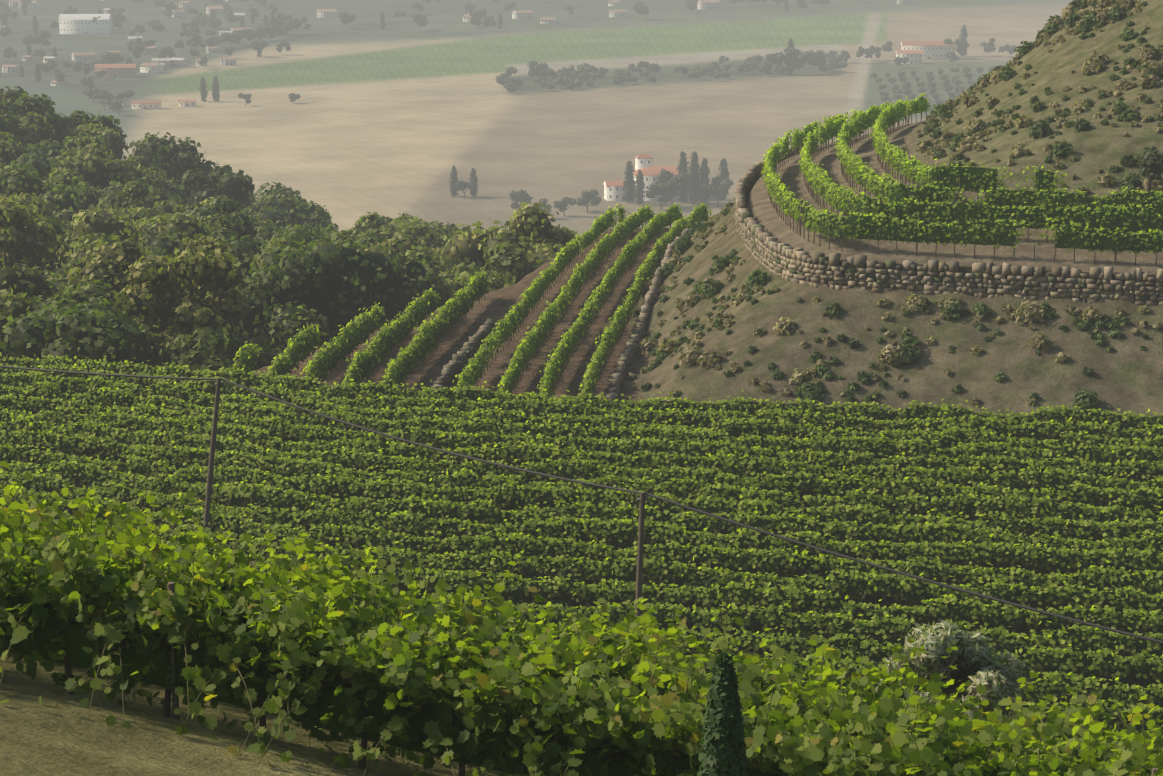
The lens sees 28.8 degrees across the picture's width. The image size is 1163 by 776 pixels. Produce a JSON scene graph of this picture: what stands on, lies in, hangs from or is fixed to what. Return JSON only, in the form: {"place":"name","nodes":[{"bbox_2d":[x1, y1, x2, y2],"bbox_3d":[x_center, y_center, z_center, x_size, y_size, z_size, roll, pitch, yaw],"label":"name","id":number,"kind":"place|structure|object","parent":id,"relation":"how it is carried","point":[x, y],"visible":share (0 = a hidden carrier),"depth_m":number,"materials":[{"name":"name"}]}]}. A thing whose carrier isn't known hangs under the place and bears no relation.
{"place":"outdoors","nodes":[
{"label":"outdoors","id":0,"kind":"place"},
{"bbox_2d":[0,0,1162,775],"bbox_3d":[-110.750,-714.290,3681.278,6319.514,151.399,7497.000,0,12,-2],"label":"terrain","id":1,"kind":"structure","parent":0,"point":[398,116],"depth_m":1139.74,"materials":[{"name":"beige soil"}]},
{"bbox_2d":[0,238,530,352],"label":"forest trunks","id":2,"kind":"object","parent":1,"relation":"on","point":[164,323],"depth_m":126.03,"materials":[{"name":"brown wood"}]},
{"bbox_2d":[0,85,579,373],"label":"forest trees","id":3,"kind":"object","parent":1,"relation":"on","point":[110,252],"visible":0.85,"depth_m":161.62,"materials":[{"name":"green plant"}]},
{"bbox_2d":[203,377,648,624],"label":"poles","id":4,"kind":"object","parent":1,"relation":"on","point":[642,499],"visible":0.73,"depth_m":80.73,"materials":[{"name":"brown wood"}]},
{"bbox_2d":[0,365,1162,643],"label":"cable","id":5,"kind":"object","parent":4,"relation":"attached to","point":[624,491],"visible":1,"depth_m":69.71,"materials":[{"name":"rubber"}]},
{"bbox_2d":[225,202,711,398],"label":"rows","id":6,"kind":"object","parent":1,"relation":"on","point":[302,346],"depth_m":122.55,"materials":[{"name":"green plant"}]},
{"bbox_2d":[0,0,955,200],"bbox_3d":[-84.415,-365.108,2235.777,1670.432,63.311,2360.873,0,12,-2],"label":"building walls","id":7,"kind":"structure","parent":1,"relation":"on","point":[613,192],"depth_m":1856.98,"materials":[{"name":"beige paint"}]},
{"bbox_2d":[0,0,953,199],"bbox_3d":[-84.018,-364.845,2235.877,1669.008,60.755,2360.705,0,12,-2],"label":"building openings","id":8,"kind":"object","parent":7,"relation":"in","point":[334,16],"visible":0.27,"depth_m":1821.85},
{"bbox_2d":[0,0,955,186],"bbox_3d":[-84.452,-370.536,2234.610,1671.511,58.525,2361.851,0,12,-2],"label":"buildings","id":9,"kind":"structure","parent":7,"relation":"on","point":[651,171],"depth_m":1822.13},
{"bbox_2d":[90,88,959,216],"bbox_3d":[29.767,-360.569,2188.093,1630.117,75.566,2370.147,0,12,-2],"label":"tree trunks","id":10,"kind":"object","parent":1,"relation":"on","point":[104,104],"visible":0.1,"depth_m":1073.37,"materials":[{"name":"brown wood"}]},
{"bbox_2d":[0,0,1015,212],"bbox_3d":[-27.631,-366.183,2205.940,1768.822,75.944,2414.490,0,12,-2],"label":"distant trees","id":11,"kind":"object","parent":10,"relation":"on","point":[273,26],"visible":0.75,"depth_m":1716.63,"materials":[{"name":"green plant"}]},
{"bbox_2d":[0,374,1156,703],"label":"vineyard posts","id":12,"kind":"object","parent":1,"relation":"on","point":[618,536],"visible":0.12,"depth_m":85.66,"materials":[{"name":"brown wood"}]},
{"bbox_2d":[0,352,1162,764],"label":"vineyard rows","id":13,"kind":"object","parent":1,"relation":"on","point":[738,460],"visible":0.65,"depth_m":85.37,"materials":[{"name":"green plant"}]},
{"bbox_2d":[0,461,1162,775],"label":"vineyard","id":14,"kind":"object","parent":1,"relation":"on","point":[472,727],"depth_m":21.56,"materials":[{"name":"green plant"}]},
{"bbox_2d":[430,146,1162,402],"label":"stone retaining walls","id":15,"kind":"structure","parent":1,"relation":"on","point":[767,250],"depth_m":110.10,"materials":[{"name":"grey stone"}]},
{"bbox_2d":[626,0,1162,775],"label":"shrubs","id":16,"kind":"object","parent":1,"relation":"on","point":[976,662],"depth_m":109.52,"materials":[{"name":"green plant"}]},
{"bbox_2d":[761,93,1162,266],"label":"terraced grapevines","id":17,"kind":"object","parent":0,"point":[1071,219],"depth_m":113.70,"materials":[{"name":"green plant"}]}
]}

